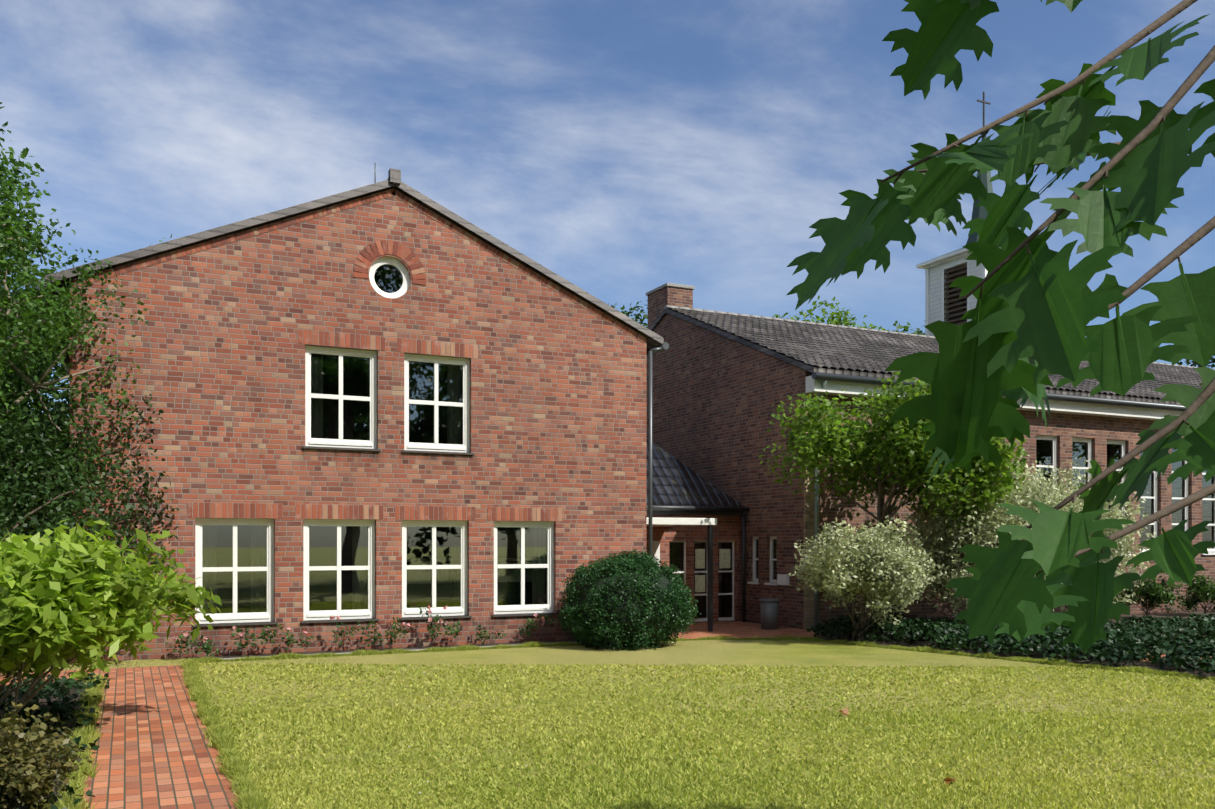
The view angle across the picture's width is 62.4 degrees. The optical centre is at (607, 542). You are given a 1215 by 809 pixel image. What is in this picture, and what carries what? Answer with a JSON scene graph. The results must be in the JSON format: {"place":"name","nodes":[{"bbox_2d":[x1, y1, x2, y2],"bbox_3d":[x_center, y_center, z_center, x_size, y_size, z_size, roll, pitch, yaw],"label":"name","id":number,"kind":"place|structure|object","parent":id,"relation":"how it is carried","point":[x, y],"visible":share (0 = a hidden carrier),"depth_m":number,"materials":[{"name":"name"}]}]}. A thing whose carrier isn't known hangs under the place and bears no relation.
{"place":"outdoors","nodes":[
{"label":"outdoors","id":0,"kind":"place"},
{"bbox_2d":[0,665,238,808],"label":"path","id":1,"kind":"structure","parent":0,"point":[153,751],"depth_m":8.72,"materials":[{"name":"red brick"}]},
{"bbox_2d":[70,188,646,662],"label":"hall building","id":2,"kind":"structure","parent":0,"point":[558,400],"depth_m":16.98,"materials":[{"name":"red brick"}]},
{"bbox_2d":[35,163,668,554],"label":"hall gutters","id":3,"kind":"object","parent":2,"relation":"attached to","point":[658,349],"visible":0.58,"depth_m":19.28,"materials":[{"name":"grey metal"}]},
{"bbox_2d":[45,179,663,358],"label":"hall roof","id":4,"kind":"structure","parent":2,"relation":"on","point":[654,339],"depth_m":16.88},
{"bbox_2d":[70,189,645,521],"bbox_3d":[-3.665,-3.230,17.198,9.773,5.672,0.032,0,0,-26],"label":"brick trim","id":5,"kind":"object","parent":2,"relation":"attached to","point":[313,511],"visible":1,"depth_m":17.03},
{"bbox_2d":[195,257,553,623],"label":"window frames","id":6,"kind":"structure","parent":2,"relation":"in","point":[268,615],"depth_m":17.15,"materials":[{"name":"white wood"}]},
{"bbox_2d":[202,264,546,613],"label":"window panes","id":7,"kind":"structure","parent":6,"relation":"in","point":[217,545],"depth_m":17.12,"materials":[{"name":"clear glass"}]},
{"bbox_2d":[193,446,558,626],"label":"window sills","id":8,"kind":"structure","parent":2,"relation":"attached to","point":[356,620],"depth_m":16.95,"materials":[{"name":"grey stone"}]},
{"bbox_2d":[387,168,400,184],"bbox_3d":[-6.678,-6.229,23.484,0.190,0.250,14.250,0,0,-26],"label":"ridge cap","id":9,"kind":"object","parent":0,"point":[394,176],"depth_m":17.07,"materials":[{"name":"white metal"}]},
{"bbox_2d":[0,635,1214,808],"bbox_3d":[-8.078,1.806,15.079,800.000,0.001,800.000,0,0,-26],"label":"lawn","id":10,"kind":"structure","parent":0,"point":[797,653],"depth_m":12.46,"materials":[{"name":"green plant"}]},
{"bbox_2d":[0,219,69,414],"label":"tree","id":11,"kind":"object","parent":10,"relation":"on","point":[55,376],"depth_m":32.90,"materials":[{"name":"green plant"}]},
{"bbox_2d":[0,681,85,808],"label":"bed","id":12,"kind":"object","parent":10,"relation":"on","point":[73,691],"depth_m":10.42,"materials":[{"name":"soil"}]},
{"bbox_2d":[0,672,111,808],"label":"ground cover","id":13,"kind":"object","parent":12,"relation":"on","point":[64,709],"visible":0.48,"depth_m":10.36,"materials":[{"name":"green plant"}]},
{"bbox_2d":[0,519,221,725],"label":"bright shrub","id":14,"kind":"object","parent":12,"relation":"on","point":[48,618],"depth_m":8.78,"materials":[{"name":"green plant"}]},
{"bbox_2d":[0,702,91,808],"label":"low shrub","id":15,"kind":"object","parent":10,"relation":"on","point":[38,756],"depth_m":6.55,"materials":[{"name":"green plant"}]},
{"bbox_2d":[0,102,149,511],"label":"tree","id":16,"kind":"object","parent":10,"relation":"on","point":[57,315],"depth_m":13.61,"materials":[{"name":"green plant"}]},
{"bbox_2d":[0,331,178,575],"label":"shrub","id":17,"kind":"object","parent":10,"relation":"on","point":[11,485],"depth_m":13.97,"materials":[{"name":"green plant"}]},
{"bbox_2d":[187,640,582,659],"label":"flower bed","id":18,"kind":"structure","parent":10,"relation":"on","point":[321,652],"depth_m":16.98,"materials":[{"name":"soil"}]},
{"bbox_2d":[166,599,569,656],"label":"rose bushes","id":19,"kind":"object","parent":18,"relation":"on","point":[392,634],"depth_m":16.54,"materials":[{"name":"green plant"}]},
{"bbox_2d":[608,300,647,327],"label":"tree","id":20,"kind":"object","parent":10,"relation":"on","point":[638,318],"depth_m":55.16,"materials":[{"name":"green plant"}]},
{"bbox_2d":[558,549,700,650],"bbox_3d":[0.329,0.998,17.675,2.515,1.755,2.406,0,0,-26],"label":"box ball","id":21,"kind":"object","parent":10,"relation":"on","point":[635,559],"depth_m":16.99,"materials":[{"name":"green plant"}]},
{"bbox_2d":[647,514,738,622],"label":"link building","id":22,"kind":"structure","parent":10,"relation":"on","point":[726,528],"depth_m":22.77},
{"bbox_2d":[647,517,716,526],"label":"entrance slab","id":23,"kind":"structure","parent":22,"relation":"attached to","point":[661,522],"depth_m":20.15,"materials":[{"name":"white concrete"}]},
{"bbox_2d":[647,510,746,515],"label":"roof fascia","id":24,"kind":"structure","parent":22,"relation":"attached to","point":[696,513],"depth_m":22.32,"materials":[{"name":"black metal"}]},
{"bbox_2d":[647,505,749,621],"bbox_3d":[1.510,0.491,22.052,3.740,2.630,0.150,0,0,-26],"label":"link gutter","id":25,"kind":"object","parent":22,"relation":"attached to","point":[744,510],"visible":0.73,"depth_m":22.59,"materials":[{"name":"metal"}]},
{"bbox_2d":[669,541,733,621],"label":"link door frames","id":26,"kind":"structure","parent":22,"relation":"in","point":[719,619],"depth_m":22.91,"materials":[{"name":"wood"}]},
{"bbox_2d":[669,542,731,617],"bbox_3d":[2.126,0.851,22.863,1.688,1.730,0.001,0,0,-26],"label":"door glass","id":27,"kind":"object","parent":26,"relation":"in","point":[676,553],"visible":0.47,"depth_m":22.92,"materials":[{"name":"glass"}]},
{"bbox_2d":[695,549,729,591],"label":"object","id":28,"kind":"object","parent":27,"relation":"attached to","point":[724,558],"visible":1,"depth_m":22.87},
{"bbox_2d":[672,621,820,638],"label":"entrance paving","id":29,"kind":"structure","parent":10,"relation":"on","point":[738,629],"depth_m":20.43,"materials":[{"name":"red brick"}]},
{"bbox_2d":[708,525,712,631],"bbox_3d":[2.094,0.721,20.464,0.080,2.170,0.080,0,0,-26],"label":"entrance post","id":30,"kind":"object","parent":29,"relation":"on","point":[710,578],"visible":0.79,"depth_m":20.43,"materials":[{"name":"black metal"}]},
{"bbox_2d":[759,598,779,629],"bbox_3d":[3.392,1.491,21.041,0.430,0.630,0.430,0,0,-26],"label":"litter bin","id":31,"kind":"object","parent":29,"relation":"on","point":[769,608],"visible":0.88,"depth_m":20.88,"materials":[{"name":"grey metal"}]},
{"bbox_2d":[773,295,888,330],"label":"tree","id":32,"kind":"object","parent":10,"relation":"on","point":[838,320],"depth_m":49.69,"materials":[{"name":"green plant"}]},
{"bbox_2d":[839,707,956,783],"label":"fallen leaves","id":33,"kind":"object","parent":10,"relation":"on","point":[845,712],"visible":0.9,"depth_m":10.38,"materials":[{"name":"brown plant"}]},
{"bbox_2d":[647,314,1214,628],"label":"church building","id":34,"kind":"structure","parent":10,"relation":"on","point":[715,397],"depth_m":23.29,"materials":[{"name":"red brick"}]},
{"bbox_2d":[648,286,692,342],"bbox_3d":[1.673,-5.954,26.916,0.762,1.520,1.120,0,0,-26],"label":"chimney","id":35,"kind":"object","parent":34,"relation":"attached to","point":[659,300],"visible":0.43,"depth_m":26.50,"materials":[{"name":"brown brick"}]},
{"bbox_2d":[646,283,694,295],"bbox_3d":[1.674,-6.754,26.916,0.840,0.080,1.200,0,0,-26],"label":"chimney cap","id":36,"kind":"object","parent":35,"relation":"on","point":[671,285],"visible":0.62,"depth_m":26.45,"materials":[{"name":"white concrete"}]},
{"bbox_2d":[777,574,788,584],"bbox_3d":[3.773,0.791,21.552,0.089,0.230,0.330,0,0,-26],"label":"wall plaque","id":37,"kind":"object","parent":34,"relation":"attached to","point":[782,579],"visible":1,"depth_m":21.50,"materials":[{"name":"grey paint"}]},
{"bbox_2d":[804,393,814,628],"bbox_3d":[4.274,-0.659,21.025,0.363,4.930,0.053,0,0,-26],"label":"church quoin","id":38,"kind":"object","parent":34,"relation":"attached to","point":[808,534],"visible":0.36,"depth_m":20.96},
{"bbox_2d":[814,380,827,628],"bbox_3d":[4.427,-0.797,20.802,0.086,5.207,0.397,0,0,-26],"label":"downspout","id":39,"kind":"object","parent":34,"relation":"attached to","point":[816,532],"visible":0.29,"depth_m":20.91,"materials":[{"name":"grey metal"}]},
{"bbox_2d":[649,308,1181,404],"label":"roof edge trim","id":40,"kind":"structure","parent":34,"relation":"attached to","point":[765,350],"depth_m":23.47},
{"bbox_2d":[668,307,1202,398],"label":"church roof tiles","id":41,"kind":"object","parent":40,"relation":"on","point":[835,347],"visible":0.48,"depth_m":25.35,"materials":[{"name":"grey tile"}]},
{"bbox_2d":[663,305,1214,369],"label":"church ridge tiles","id":42,"kind":"object","parent":40,"relation":"on","point":[667,306],"visible":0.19,"depth_m":28.08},
{"bbox_2d":[747,553,1214,585],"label":"church window sills","id":43,"kind":"structure","parent":34,"relation":"attached to","point":[748,582],"depth_m":22.62,"materials":[{"name":"white concrete"}]},
{"bbox_2d":[753,435,1214,582],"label":"church window frames","id":44,"kind":"structure","parent":34,"relation":"in","point":[1054,466],"depth_m":24.77,"materials":[{"name":"white wood"}]},
{"bbox_2d":[756,439,1213,579],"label":"window glass","id":45,"kind":"object","parent":44,"relation":"in","point":[1044,450],"visible":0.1,"depth_m":25.65,"materials":[{"name":"glass"}]},
{"bbox_2d":[806,375,1183,420],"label":"church fascia","id":46,"kind":"structure","parent":34,"relation":"attached to","point":[813,386],"depth_m":23.80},
{"bbox_2d":[812,372,1185,410],"bbox_3d":[21.606,-3.419,28.839,38.570,0.150,0.143,0,0,-26],"label":"gutter","id":47,"kind":"object","parent":46,"relation":"attached to","point":[875,381],"visible":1,"depth_m":23.58,"materials":[{"name":"grey metal"}]},
{"bbox_2d":[807,611,1214,677],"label":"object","id":48,"kind":"object","parent":10,"relation":"on","point":[912,642],"depth_m":17.14,"materials":[{"name":"plant"}]},
{"bbox_2d":[789,514,941,641],"bbox_3d":[4.607,0.647,17.994,2.702,2.326,2.298,0,0,-26],"label":"small shrub","id":49,"kind":"object","parent":48,"relation":"on","point":[880,557],"depth_m":17.57,"materials":[{"name":"plant"}]},
{"bbox_2d":[759,371,1027,637],"bbox_3d":[5.641,-0.784,19.242,4.949,5.184,4.587,0,0,-26],"label":"maple tree","id":50,"kind":"object","parent":48,"relation":"on","point":[815,450],"depth_m":18.54,"materials":[{"name":"green plant"}]},
{"bbox_2d":[806,613,1214,674],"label":"ivy bed","id":51,"kind":"object","parent":48,"relation":"on","point":[1126,638],"visible":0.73,"depth_m":16.06,"materials":[{"name":"green plant"}]},
{"bbox_2d":[883,445,1155,623],"bbox_3d":[8.174,-0.005,19.855,6.507,3.656,4.779,0,0,-26],"label":"flowering bush","id":52,"kind":"object","parent":48,"relation":"on","point":[945,543],"depth_m":19.01,"materials":[{"name":"white plant"}]},
{"bbox_2d":[1111,595,1120,618],"bbox_3d":[11.051,1.260,22.810,1.884,1.159,1.028,0,0,-50],"label":"shrub","id":53,"kind":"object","parent":48,"relation":"on","point":[1115,599],"depth_m":23.01,"materials":[{"name":"green plant"}]},
{"bbox_2d":[1177,355,1214,367],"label":"tree","id":54,"kind":"object","parent":10,"relation":"on","point":[1187,361],"depth_m":47.68,"materials":[{"name":"green plant"}]},
{"bbox_3d":[-13.323,-0.616,22.680,7.048,4.950,7.224,0,0,-26],"label":"tree wood","id":55,"kind":"object","parent":10,"relation":"on","visible":0},
{"bbox_2d":[1,382,69,535],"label":"tree","id":56,"kind":"object","parent":55,"relation":"attached to","point":[55,406],"depth_m":22.71,"materials":[{"name":"green plant"}]},
{"bbox_2d":[0,0,1214,427],"label":"sky","id":57,"kind":"structure","parent":0,"point":[627,149],"materials":[{"name":"blue"}]},
{"bbox_2d":[652,541,659,565],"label":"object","id":58,"kind":"structure","parent":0,"point":[656,549],"depth_m":22.23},
{"bbox_2d":[647,439,743,506],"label":"link roof","id":59,"kind":"structure","parent":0,"point":[675,481],"depth_m":22.83,"materials":[{"name":"grey tile"}]},
{"bbox_2d":[923,252,987,335],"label":"bell tower","id":60,"kind":"structure","parent":0,"point":[936,293],"depth_m":31.14,"materials":[{"name":"white wood"}]},
{"bbox_2d":[944,264,966,324],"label":"tower louvers","id":61,"kind":"object","parent":60,"relation":"in","point":[957,307],"visible":0.25,"depth_m":30.70,"materials":[{"name":"wood"}]},
{"bbox_2d":[916,247,1000,268],"bbox_3d":[11.646,-8.742,31.074,2.824,0.095,2.824,0,0,-26],"label":"tower cap rim","id":62,"kind":"object","parent":60,"relation":"on","point":[942,258],"visible":0.21,"depth_m":30.76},
{"bbox_2d":[966,137,992,244],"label":"spire","id":63,"kind":"structure","parent":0,"point":[981,212],"depth_m":30.86,"materials":[{"name":"grey metal"}]},
{"bbox_2d":[977,92,990,126],"bbox_3d":[11.646,-13.404,31.074,0.540,1.120,0.044,0,0,-26],"label":"cross","id":64,"kind":"object","parent":63,"relation":"on","point":[984,102],"visible":0.82,"depth_m":31.06,"materials":[{"name":"grey metal"}]},
{"bbox_2d":[893,321,1086,337],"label":"tree","id":65,"kind":"object","parent":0,"point":[918,331],"visible":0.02,"depth_m":49.74,"materials":[{"name":"green plant"}]},
{"bbox_2d":[787,0,1214,653],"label":"tree leaves","id":66,"kind":"object","parent":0,"point":[1025,332],"depth_m":1.31,"materials":[{"name":"green plant"}]},
{"bbox_2d":[1117,573,1185,616],"bbox_3d":[12.844,1.252,23.646,1.512,1.114,1.560,0,0,-26],"label":"shrub","id":67,"kind":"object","parent":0,"point":[1146,592],"depth_m":23.59,"materials":[{"name":"green plant"}]},
{"bbox_2d":[1136,651,1210,663],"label":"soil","id":68,"kind":"structure","parent":0,"point":[1141,660],"depth_m":15.49,"materials":[{"name":"brown soil"}]},
{"bbox_2d":[1171,572,1214,613],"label":"shrub","id":69,"kind":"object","parent":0,"point":[1200,589],"depth_m":24.69,"materials":[{"name":"green plant"}]}
]}

